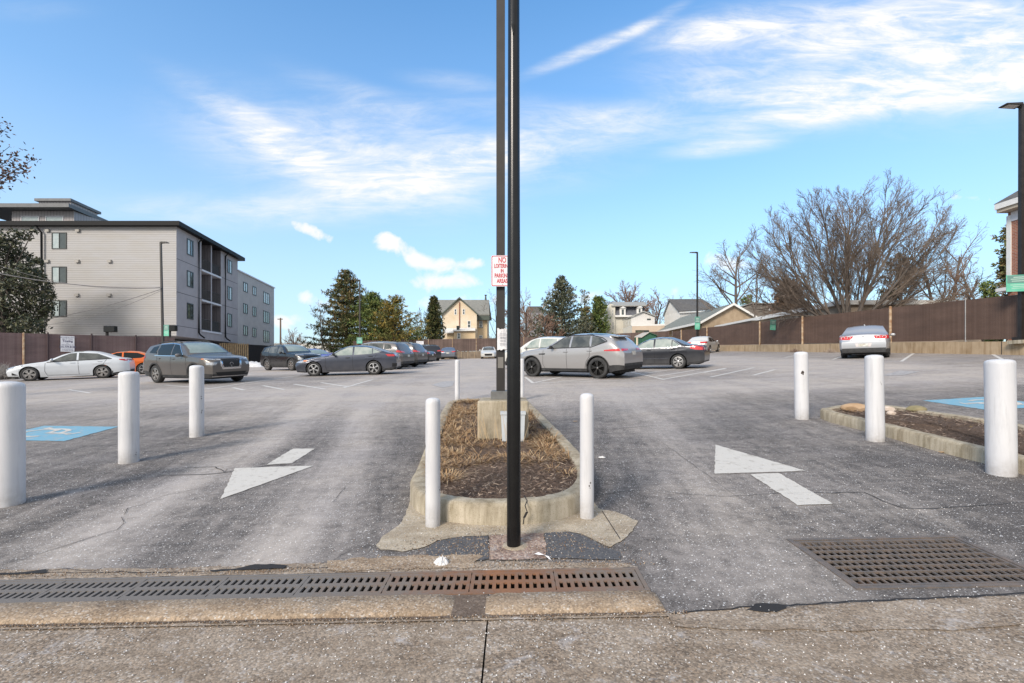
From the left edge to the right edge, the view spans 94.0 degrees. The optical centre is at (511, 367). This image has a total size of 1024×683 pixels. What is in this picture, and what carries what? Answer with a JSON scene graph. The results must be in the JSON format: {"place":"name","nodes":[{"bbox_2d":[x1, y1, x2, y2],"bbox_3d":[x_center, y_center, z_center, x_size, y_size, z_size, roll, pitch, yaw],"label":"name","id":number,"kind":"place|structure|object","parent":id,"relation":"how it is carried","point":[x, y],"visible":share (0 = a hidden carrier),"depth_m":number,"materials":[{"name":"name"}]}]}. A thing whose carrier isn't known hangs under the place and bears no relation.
{"place":"outdoors","nodes":[
{"label":"outdoors","id":0,"kind":"place"},
{"bbox_2d":[0,621,486,682],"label":"sidewalk","id":1,"kind":"structure","parent":0,"point":[188,665],"depth_m":2.20,"materials":[{"name":"concrete"}]},
{"bbox_2d":[0,610,686,631],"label":"gutter grit","id":2,"kind":"object","parent":1,"relation":"on","point":[137,623],"visible":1,"depth_m":2.44,"materials":[{"name":"beige"}]},
{"bbox_2d":[0,606,1022,682],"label":"road salt","id":3,"kind":"object","parent":1,"relation":"on","point":[488,646],"visible":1,"depth_m":2.17,"materials":[{"name":"grey"}]},
{"bbox_2d":[0,612,667,629],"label":"curb","id":4,"kind":"structure","parent":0,"point":[333,621],"depth_m":2.44,"materials":[{"name":"concrete"}]},
{"bbox_2d":[0,351,1023,612],"bbox_3d":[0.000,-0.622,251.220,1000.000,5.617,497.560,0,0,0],"label":"parking lot","id":5,"kind":"structure","parent":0,"point":[698,417],"depth_m":5.18,"materials":[{"name":"asphalt"}]},
{"bbox_2d":[0,381,25,507],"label":"bollard","id":6,"kind":"object","parent":5,"relation":"on","point":[12,443],"visible":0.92,"depth_m":4.40,"materials":[{"name":"white paint"}]},
{"bbox_2d":[0,117,40,189],"bbox_3d":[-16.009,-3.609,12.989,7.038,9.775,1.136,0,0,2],"label":"oak tree","id":7,"kind":"object","parent":5,"relation":"on","point":[8,177],"visible":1,"depth_m":12.68,"materials":[{"name":"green plant"}]},
{"bbox_2d":[0,227,59,333],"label":"evergreen tree","id":8,"kind":"object","parent":5,"relation":"on","point":[28,323],"visible":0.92,"depth_m":36.78,"materials":[{"name":"green plant"}]},
{"bbox_2d":[6,351,134,380],"bbox_3d":[-22.417,-0.117,24.470,4.692,1.426,2.200,-2,3,-30],"label":"parked sedan","id":9,"kind":"object","parent":5,"relation":"on","point":[98,364],"visible":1,"depth_m":23.89,"materials":[{"name":"white paint"}]},
{"bbox_2d":[26,426,117,440],"bbox_3d":[-7.961,1.138,8.281,2.066,0.086,1.271,0,0,9],"label":"accessible bay symbol","id":10,"kind":"object","parent":5,"relation":"on","point":[40,435],"visible":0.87,"depth_m":8.26,"materials":[{"name":"blue paint"}]},
{"bbox_2d":[0,332,174,367],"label":"slat fence","id":11,"kind":"object","parent":5,"relation":"on","point":[17,349],"visible":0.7,"depth_m":32.81,"materials":[{"name":"brown"}]},
{"bbox_2d":[59,336,75,351],"bbox_3d":[-31.036,-1.627,33.334,0.024,1.096,0.909,0,0,41],"label":"towing notice","id":12,"kind":"object","parent":11,"relation":"attached to","point":[67,343],"visible":1,"depth_m":33.33,"materials":[{"name":"grey"}]},
{"bbox_2d":[87,351,145,375],"bbox_3d":[-23.516,-0.256,28.572,4.713,1.426,2.200,-2,3,-30],"label":"parked sedan","id":13,"kind":"object","parent":5,"relation":"on","point":[137,357],"visible":0.25,"depth_m":28.32,"materials":[{"name":"orange paint"}]},
{"bbox_2d":[0,198,244,342],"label":"apartment building","id":14,"kind":"structure","parent":5,"relation":"on","point":[75,242],"depth_m":42.60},
{"bbox_2d":[51,232,66,248],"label":"window","id":15,"kind":"structure","parent":14,"relation":"in","point":[58,239],"depth_m":42.59,"materials":[{"name":"grey"}]},
{"bbox_2d":[51,267,66,282],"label":"window","id":16,"kind":"structure","parent":14,"relation":"in","point":[59,274],"depth_m":42.59,"materials":[{"name":"grey"}]},
{"bbox_2d":[51,300,66,316],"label":"window","id":17,"kind":"structure","parent":14,"relation":"in","point":[62,310],"depth_m":42.59,"materials":[{"name":"grey"}]},
{"bbox_2d":[118,371,139,463],"bbox_3d":[-4.844,0.702,6.036,0.216,1.300,0.215,0,0,0],"label":"bollard","id":18,"kind":"object","parent":5,"relation":"on","point":[128,417],"visible":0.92,"depth_m":5.96,"materials":[{"name":"white paint"}]},
{"bbox_2d":[159,241,168,343],"bbox_3d":[-26.245,-4.597,36.000,0.608,9.677,0.340,0,0,0],"label":"light pole","id":19,"kind":"object","parent":5,"relation":"on","point":[161,296],"visible":0.73,"depth_m":35.94,"materials":[{"name":"brown metal"}]},
{"bbox_2d":[143,341,248,382],"bbox_3d":[-13.064,-0.244,19.759,4.672,1.712,2.265,0,3,27],"label":"parked suv","id":20,"kind":"object","parent":5,"relation":"on","point":[171,359],"visible":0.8,"depth_m":19.03,"materials":[{"name":"grey paint"}]},
{"bbox_2d":[189,365,203,437],"bbox_3d":[-5.082,0.618,7.694,0.205,1.300,0.205,0,0,0],"label":"bollard","id":21,"kind":"object","parent":5,"relation":"on","point":[196,401],"visible":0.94,"depth_m":7.61,"materials":[{"name":"white paint"}]},
{"bbox_2d":[0,594,454,629],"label":"kerb","id":22,"kind":"structure","parent":5,"relation":"on","point":[229,609],"depth_m":2.54,"materials":[{"name":"concrete"}]},
{"bbox_2d":[219,343,247,358],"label":"board fence","id":23,"kind":"object","parent":5,"relation":"on","point":[232,348],"visible":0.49,"depth_m":51.98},
{"bbox_2d":[214,270,274,357],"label":"apartment building","id":24,"kind":"structure","parent":5,"relation":"on","point":[255,311],"depth_m":60.73,"materials":[{"name":"grey paint"}]},
{"bbox_2d":[248,344,267,361],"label":"screen fence","id":25,"kind":"object","parent":5,"relation":"on","point":[254,353],"visible":0.18,"depth_m":54.60,"materials":[{"name":"black"}]},
{"bbox_2d":[220,466,310,498],"bbox_3d":[-2.804,1.201,5.066,0.904,0.070,1.173,0,0,0],"label":"road arrow","id":26,"kind":"object","parent":5,"relation":"on","point":[242,479],"visible":1,"depth_m":5.24,"materials":[{"name":"white paint"}]},
{"bbox_2d":[260,344,320,370],"bbox_3d":[-14.316,-0.661,30.968,4.436,1.688,2.260,0,3,33],"label":"parked suv","id":27,"kind":"object","parent":5,"relation":"on","point":[289,356],"visible":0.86,"depth_m":30.28,"materials":[{"name":"black paint"}]},
{"bbox_2d":[267,449,313,464],"bbox_3d":[-2.846,1.149,6.189,0.318,0.050,0.874,0,0,-5],"label":"road arrow","id":28,"kind":"object","parent":5,"relation":"on","point":[291,455],"visible":1,"depth_m":6.14,"materials":[{"name":"white paint"}]},
{"bbox_2d":[0,561,635,579],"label":"drain collar","id":29,"kind":"object","parent":5,"relation":"on","point":[289,567],"visible":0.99,"depth_m":3.01,"materials":[{"name":"concrete"}]},
{"bbox_2d":[210,564,286,571],"bbox_3d":[-1.678,1.281,3.056,0.470,0.012,0.082,0,0,-3],"label":"broken edge","id":30,"kind":"object","parent":29,"relation":"on","point":[261,566],"visible":1,"depth_m":3.05,"materials":[{"name":"asphalt"}]},
{"bbox_2d":[0,567,649,602],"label":"trench drain","id":31,"kind":"object","parent":5,"relation":"on","point":[472,582],"visible":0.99,"depth_m":2.84,"materials":[{"name":"metal"}]},
{"bbox_2d":[0,557,654,577],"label":"gutter grit","id":32,"kind":"object","parent":5,"relation":"on","point":[329,567],"visible":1,"depth_m":3.01,"materials":[{"name":"beige"}]},
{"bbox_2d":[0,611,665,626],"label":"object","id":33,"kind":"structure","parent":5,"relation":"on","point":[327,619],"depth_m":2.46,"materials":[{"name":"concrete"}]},
{"bbox_2d":[297,268,371,352],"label":"pine tree","id":34,"kind":"object","parent":5,"relation":"on","point":[343,312],"visible":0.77,"depth_m":64.53,"materials":[{"name":"green plant"}]},
{"bbox_2d":[295,345,400,375],"bbox_3d":[-7.863,-0.353,23.170,4.685,1.421,2.197,-1,2,-5],"label":"parked sedan","id":35,"kind":"object","parent":5,"relation":"on","point":[356,358],"visible":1,"depth_m":22.35,"materials":[{"name":"grey"}]},
{"bbox_2d":[332,290,406,351],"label":"conifer tree","id":36,"kind":"object","parent":5,"relation":"on","point":[370,303],"visible":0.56,"depth_m":62.58,"materials":[{"name":"green plant"}]},
{"bbox_2d":[361,341,413,368],"bbox_3d":[-8.456,-0.710,29.068,4.663,1.693,2.265,-1,2,12],"label":"parked suv","id":37,"kind":"object","parent":5,"relation":"on","point":[404,351],"visible":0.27,"depth_m":28.18,"materials":[{"name":"grey paint"}]},
{"bbox_2d":[366,295,438,341],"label":"conifer tree","id":38,"kind":"object","parent":5,"relation":"on","point":[392,308],"visible":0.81,"depth_m":60.60,"materials":[{"name":"green plant"}]},
{"bbox_2d":[327,554,482,570],"bbox_3d":[-0.699,1.262,3.090,1.028,0.027,0.221,0,0,0],"label":"drain collar","id":39,"kind":"object","parent":5,"relation":"on","point":[358,562],"visible":0.99,"depth_m":3.09,"materials":[{"name":"concrete"}]},
{"bbox_2d":[401,342,427,366],"bbox_3d":[-8.216,-0.851,32.468,4.613,1.712,2.285,-1,2,12],"label":"parked suv","id":40,"kind":"object","parent":5,"relation":"on","point":[419,351],"visible":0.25,"depth_m":31.67,"materials":[{"name":"grey paint"}]},
{"bbox_2d":[422,295,446,338],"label":"arborvitae","id":41,"kind":"object","parent":5,"relation":"on","point":[434,318],"visible":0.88,"depth_m":76.37,"materials":[{"name":"green plant"}]},
{"bbox_2d":[425,536,488,559],"bbox_3d":[-0.370,1.247,3.294,0.450,0.026,0.390,0,0,0],"label":"asphalt patch","id":42,"kind":"object","parent":5,"relation":"on","point":[462,548],"visible":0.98,"depth_m":3.30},
{"bbox_2d":[455,360,459,399],"bbox_3d":[-1.329,0.399,11.585,0.115,1.150,0.115,0,0,0],"label":"bollard","id":43,"kind":"object","parent":5,"relation":"on","point":[457,379],"visible":0.91,"depth_m":11.54,"materials":[{"name":"white paint"}]},
{"bbox_2d":[438,295,491,338],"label":"stucco house","id":44,"kind":"structure","parent":5,"relation":"on","point":[469,318],"depth_m":86.00,"materials":[{"name":"paint"}]},
{"bbox_2d":[446,594,487,615],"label":"concrete patch","id":45,"kind":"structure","parent":5,"relation":"on","point":[474,604],"depth_m":2.57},
{"bbox_2d":[440,351,493,358],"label":"retaining wall","id":46,"kind":"structure","parent":5,"relation":"on","point":[467,354],"depth_m":60.00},
{"bbox_2d":[353,331,668,350],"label":"slat fence","id":47,"kind":"object","parent":46,"relation":"on","point":[477,344],"visible":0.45,"depth_m":60.13,"materials":[{"name":"wood"}]},
{"bbox_2d":[410,399,579,524],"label":"planting island","id":48,"kind":"structure","parent":5,"relation":"on","point":[557,504],"depth_m":4.21,"materials":[{"name":"concrete"}]},
{"bbox_2d":[420,397,578,482],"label":"dead grass","id":49,"kind":"structure","parent":48,"relation":"on","point":[454,416],"depth_m":5.93,"materials":[{"name":"brown"}]},
{"bbox_2d":[477,397,527,438],"bbox_3d":[-0.117,0.812,6.560,0.665,0.749,0.720,0,0,0],"label":"light pole footing","id":50,"kind":"object","parent":48,"relation":"on","point":[489,408],"visible":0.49,"depth_m":6.20,"materials":[{"name":"concrete"}]},
{"bbox_2d":[491,0,506,399],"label":"light pole","id":51,"kind":"object","parent":50,"relation":"on","point":[499,392],"visible":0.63,"depth_m":6.56,"materials":[{"name":"brown metal"}]},
{"bbox_2d":[491,255,506,286],"bbox_3d":[-0.132,-1.310,6.499,0.304,0.424,0.010,0,0,0],"label":"regulation sign","id":52,"kind":"object","parent":51,"relation":"attached to","point":[498,270],"visible":0.78,"depth_m":6.50,"materials":[{"name":"white"}]},
{"bbox_2d":[497,328,506,349],"bbox_3d":[-0.122,-0.381,6.526,0.162,0.306,0.021,0,0,0],"label":"paper notice","id":53,"kind":"object","parent":51,"relation":"attached to","point":[501,339],"visible":0.98,"depth_m":6.52,"materials":[{"name":"grey"}]},
{"bbox_2d":[440,401,576,498],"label":"mulch chips","id":54,"kind":"object","parent":48,"relation":"on","point":[503,481],"visible":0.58,"depth_m":4.54,"materials":[{"name":"brown plant"}]},
{"bbox_2d":[500,411,525,440],"bbox_3d":[0.013,0.749,6.080,0.321,0.365,0.200,0,0,0],"label":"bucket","id":55,"kind":"object","parent":48,"relation":"on","point":[504,418],"visible":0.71,"depth_m":5.99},
{"bbox_2d":[314,524,690,569],"bbox_3d":[-0.222,1.242,3.328,2.856,0.081,0.724,0,0,0],"label":"gutter grit","id":56,"kind":"object","parent":5,"relation":"on","point":[502,546],"visible":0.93,"depth_m":3.29,"materials":[{"name":"beige"}]},
{"bbox_2d":[376,502,637,551],"bbox_3d":[0.006,1.201,4.112,1.963,0.118,1.710,0,0,0],"label":"concrete pad","id":57,"kind":"object","parent":5,"relation":"on","point":[413,520],"visible":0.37,"depth_m":3.61,"materials":[{"name":"concrete"}]},
{"bbox_2d":[425,398,439,527],"bbox_3d":[-0.618,0.814,3.725,0.116,1.150,0.115,0,0,0],"label":"bollard","id":58,"kind":"object","parent":57,"relation":"on","point":[432,462],"visible":0.89,"depth_m":3.68,"materials":[{"name":"white paint"}]},
{"bbox_2d":[580,393,593,519],"bbox_3d":[0.602,0.784,3.830,0.114,1.150,0.113,0,0,0],"label":"bollard","id":59,"kind":"object","parent":57,"relation":"on","point":[586,456],"visible":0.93,"depth_m":3.78,"materials":[{"name":"white paint"}]},
{"bbox_2d":[1,417,1021,643],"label":"road salt","id":60,"kind":"object","parent":5,"relation":"on","point":[501,534],"visible":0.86,"depth_m":3.61,"materials":[{"name":"grey"}]},
{"bbox_2d":[488,533,546,559],"bbox_3d":[0.034,1.236,3.310,0.410,0.029,0.434,0,0,0],"label":"gravel patch","id":61,"kind":"object","parent":5,"relation":"on","point":[510,555],"visible":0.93,"depth_m":3.25,"materials":[{"name":"gravel"}]},
{"bbox_2d":[503,0,526,550],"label":"street pole","id":62,"kind":"object","parent":61,"relation":"on","point":[513,543],"visible":0.92,"depth_m":3.26,"materials":[{"name":"metal"}]},
{"bbox_2d":[505,301,535,337],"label":"bare tree","id":63,"kind":"object","parent":5,"relation":"on","point":[525,333],"visible":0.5,"depth_m":65.91,"materials":[{"name":"brown plant"}]},
{"bbox_2d":[505,336,565,364],"bbox_3d":[1.734,-0.771,25.366,4.663,1.693,2.265,0,3,30],"label":"parked suv","id":64,"kind":"object","parent":5,"relation":"on","point":[540,342],"visible":0.13,"depth_m":24.63,"materials":[{"name":"white paint"}]},
{"bbox_2d":[520,287,552,336],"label":"bare tree","id":65,"kind":"object","parent":5,"relation":"on","point":[531,313],"visible":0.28,"depth_m":76.17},
{"bbox_2d":[535,311,565,336],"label":"bare tree","id":66,"kind":"object","parent":5,"relation":"on","point":[548,333],"visible":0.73,"depth_m":67.11,"materials":[{"name":"brown plant"}]},
{"bbox_2d":[527,275,600,336],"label":"spruce tree","id":67,"kind":"object","parent":5,"relation":"on","point":[562,297],"visible":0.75,"depth_m":69.98,"materials":[{"name":"green plant"}]},
{"bbox_2d":[485,590,666,626],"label":"kerb","id":68,"kind":"structure","parent":5,"relation":"on","point":[507,603],"depth_m":2.53,"materials":[{"name":"concrete"}]},
{"bbox_2d":[521,333,642,378],"bbox_3d":[2.531,-0.480,18.711,4.738,1.659,2.325,1,4,37],"label":"parked suv","id":69,"kind":"object","parent":5,"relation":"on","point":[598,355],"visible":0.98,"depth_m":17.56,"materials":[{"name":"grey metal"}]},
{"bbox_2d":[545,532,620,559],"bbox_3d":[0.471,1.232,3.304,0.492,0.025,0.472,0,0,0],"label":"asphalt patch","id":70,"kind":"object","parent":5,"relation":"on","point":[557,540],"visible":1,"depth_m":3.25,"materials":[{"name":"asphalt"}]},
{"bbox_2d":[575,306,596,333],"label":"conifer tree","id":71,"kind":"object","parent":5,"relation":"on","point":[583,311],"visible":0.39,"depth_m":79.68,"materials":[{"name":"green plant"}]},
{"bbox_2d":[589,295,612,333],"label":"conifer tree","id":72,"kind":"object","parent":5,"relation":"on","point":[599,307],"visible":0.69,"depth_m":81.36,"materials":[{"name":"green plant"}]},
{"bbox_2d":[602,302,646,333],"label":"mansard house","id":73,"kind":"structure","parent":5,"relation":"on","point":[618,315],"depth_m":84.25,"materials":[{"name":"beige"}]},
{"bbox_2d":[604,280,659,312],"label":"bare tree","id":74,"kind":"object","parent":5,"relation":"on","point":[628,298],"visible":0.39,"depth_m":96.12,"materials":[{"name":"brown plant"}]},
{"bbox_2d":[622,311,655,327],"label":"gabled wing","id":75,"kind":"structure","parent":5,"relation":"on","point":[643,318],"depth_m":78.00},
{"bbox_2d":[623,324,664,332],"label":"garage","id":76,"kind":"structure","parent":5,"relation":"on","point":[643,328],"depth_m":72.00,"materials":[{"name":"beige"}]},
{"bbox_2d":[646,286,667,323],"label":"bare tree","id":77,"kind":"object","parent":5,"relation":"on","point":[656,313],"visible":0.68,"depth_m":98.73,"materials":[{"name":"brown plant"}]},
{"bbox_2d":[637,337,709,368],"bbox_3d":[6.718,-0.680,22.721,4.819,1.455,2.217,-1,3,30],"label":"parked sedan","id":78,"kind":"object","parent":5,"relation":"on","point":[676,353],"visible":0.56,"depth_m":21.52,"materials":[{"name":"grey paint"}]},
{"bbox_2d":[663,299,713,325],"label":"white house","id":79,"kind":"structure","parent":5,"relation":"on","point":[675,309],"depth_m":84.56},
{"bbox_2d":[688,336,719,351],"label":"parked sedan","id":80,"kind":"object","parent":5,"relation":"on","point":[711,343],"visible":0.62,"depth_m":42.09,"materials":[{"name":"white paint"}]},
{"bbox_2d":[656,303,756,336],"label":"long house","id":81,"kind":"structure","parent":5,"relation":"on","point":[730,313],"depth_m":57.00,"materials":[{"name":"beige brick"}]},
{"bbox_2d":[689,225,786,310],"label":"bare tree","id":82,"kind":"object","parent":5,"relation":"on","point":[735,277],"visible":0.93,"depth_m":58.35,"materials":[{"name":"grey plant"}]},
{"bbox_2d":[714,445,805,473],"bbox_3d":[2.610,1.071,5.663,0.977,0.084,1.359,0,0,0],"label":"road arrow","id":83,"kind":"object","parent":5,"relation":"on","point":[727,460],"visible":1,"depth_m":5.33,"materials":[{"name":"white paint"}]},
{"bbox_2d":[747,603,786,611],"bbox_3d":[1.316,1.250,2.483,0.235,0.006,0.091,0,0,0],"label":"asphalt patch","id":84,"kind":"object","parent":5,"relation":"on","point":[767,607],"visible":1,"depth_m":2.48,"materials":[{"name":"asphalt"}]},
{"bbox_2d":[751,473,832,504],"bbox_3d":[2.586,1.129,4.483,0.317,0.058,0.986,0,0,4],"label":"road arrow","id":85,"kind":"object","parent":5,"relation":"on","point":[793,490],"visible":1,"depth_m":4.42,"materials":[{"name":"white paint"}]},
{"bbox_2d":[794,352,808,419],"bbox_3d":[4.944,0.386,8.153,0.215,1.300,0.216,-1,0,0],"label":"bollard","id":86,"kind":"object","parent":5,"relation":"on","point":[801,387],"visible":0.94,"depth_m":8.07,"materials":[{"name":"white paint"}]},
{"bbox_2d":[736,169,977,323],"bbox_3d":[24.798,-7.198,33.843,16.946,12.346,10.569,0,0,0],"label":"bare tree","id":87,"kind":"object","parent":5,"relation":"on","point":[848,265],"visible":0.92,"depth_m":33.12,"materials":[{"name":"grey plant"}]},
{"bbox_2d":[714,300,999,344],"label":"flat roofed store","id":88,"kind":"structure","parent":5,"relation":"on","point":[868,305],"depth_m":35.71,"materials":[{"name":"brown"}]},
{"bbox_2d":[839,324,895,357],"bbox_3d":[17.111,-1.292,23.068,2.241,1.541,4.788,-1,3,39],"label":"parked sedan","id":89,"kind":"object","parent":5,"relation":"on","point":[865,339],"visible":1,"depth_m":21.43,"materials":[{"name":"silver metal"}]},
{"bbox_2d":[713,341,1023,354],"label":"retaining wall","id":90,"kind":"structure","parent":5,"relation":"on","point":[1001,348],"depth_m":23.14,"materials":[{"name":"beige concrete"}]},
{"bbox_2d":[672,295,1017,344],"bbox_3d":[20.098,-2.503,34.768,0.179,4.086,50.536,0,0,0],"label":"slat fence","id":91,"kind":"object","parent":90,"relation":"on","point":[983,318],"visible":0.88,"depth_m":24.61,"materials":[{"name":"wood"}]},
{"bbox_2d":[1007,340,1023,343],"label":"pole footing","id":92,"kind":"object","parent":90,"relation":"attached to","point":[1015,341],"visible":0.9,"depth_m":18.72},
{"bbox_2d":[998,102,1023,339],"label":"light pole","id":93,"kind":"object","parent":92,"relation":"on","point":[1020,314],"visible":0.94,"depth_m":18.71,"materials":[{"name":"brown metal"}]},
{"bbox_2d":[1006,275,1023,291],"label":"parking sign","id":94,"kind":"object","parent":93,"relation":"attached to","point":[1014,283],"visible":1,"depth_m":18.61,"materials":[{"name":"teal"}]},
{"bbox_2d":[864,355,884,441],"bbox_3d":[4.855,0.484,6.388,0.212,1.300,0.214,-1,0,0],"label":"bollard","id":95,"kind":"object","parent":5,"relation":"on","point":[874,399],"visible":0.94,"depth_m":6.31,"materials":[{"name":"white paint"}]},
{"bbox_2d":[786,535,1023,589],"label":"catch basin grate","id":96,"kind":"object","parent":5,"relation":"on","point":[890,562],"visible":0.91,"depth_m":3.02,"materials":[{"name":"metal"}]},
{"bbox_2d":[820,404,1023,474],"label":"planting island","id":97,"kind":"structure","parent":5,"relation":"on","point":[963,448],"depth_m":6.29,"materials":[{"name":"concrete"}]},
{"bbox_2d":[833,408,1023,453],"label":"mulch chips","id":98,"kind":"object","parent":97,"relation":"on","point":[939,415],"visible":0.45,"depth_m":6.91,"materials":[{"name":"brown plant"}]},
{"bbox_2d":[884,222,1000,299],"bbox_3d":[32.352,-6.090,36.140,7.081,9.762,5.549,0,0,17],"label":"bare tree","id":99,"kind":"object","parent":5,"relation":"on","point":[974,289],"visible":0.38,"depth_m":36.32,"materials":[{"name":"brown plant"}]},
{"bbox_2d":[921,250,1005,341],"bbox_3d":[31.225,-4.738,32.731,5.126,7.318,5.487,0,0,41],"label":"bare tree","id":100,"kind":"object","parent":5,"relation":"on","point":[967,287],"visible":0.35,"depth_m":33.31,"materials":[{"name":"brown plant"}]},
{"bbox_2d":[923,397,1023,408],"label":"accessible bay symbol","id":101,"kind":"object","parent":5,"relation":"on","point":[959,402],"visible":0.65,"depth_m":9.30,"materials":[{"name":"blue paint"}]},
{"bbox_2d":[978,280,1003,341],"bbox_3d":[30.292,-3.366,30.156,1.520,4.339,1.544,0,0,29],"label":"bush","id":102,"kind":"object","parent":5,"relation":"on","point":[988,292],"visible":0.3,"depth_m":30.09,"materials":[{"name":"green plant"}]},
{"bbox_2d":[990,225,1007,340],"bbox_3d":[35.385,-5.710,34.023,2.080,9.132,2.299,0,0,0],"label":"conifer tree","id":103,"kind":"object","parent":5,"relation":"on","point":[1001,277],"visible":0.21,"depth_m":34.12,"materials":[{"name":"green plant"}]},
{"bbox_2d":[983,359,1017,476],"bbox_3d":[4.884,0.570,4.771,0.232,1.300,0.232,-1,0,0],"label":"bollard","id":104,"kind":"object","parent":5,"relation":"on","point":[1000,419],"visible":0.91,"depth_m":4.69,"materials":[{"name":"white paint"}]},
{"bbox_2d":[0,0,1023,344],"label":"sky","id":105,"kind":"structure","parent":0,"point":[309,140],"materials":[{"name":"blue"}]},
{"bbox_2d":[483,617,1023,682],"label":"sidewalk","id":106,"kind":"structure","parent":0,"point":[751,660],"depth_m":2.12,"materials":[{"name":"concrete"}]},
{"bbox_2d":[667,595,1023,630],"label":"sidewalk","id":107,"kind":"structure","parent":0,"point":[963,613],"depth_m":2.39,"materials":[{"name":"concrete"}]},
{"bbox_2d":[671,592,1023,613],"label":"asphalt edge","id":108,"kind":"object","parent":107,"relation":"on","point":[850,601],"visible":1,"depth_m":2.53,"materials":[{"name":"asphalt"}]},
{"bbox_2d":[994,191,1017,339],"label":"brick house","id":109,"kind":"structure","parent":0,"point":[1009,204],"depth_m":22.85,"materials":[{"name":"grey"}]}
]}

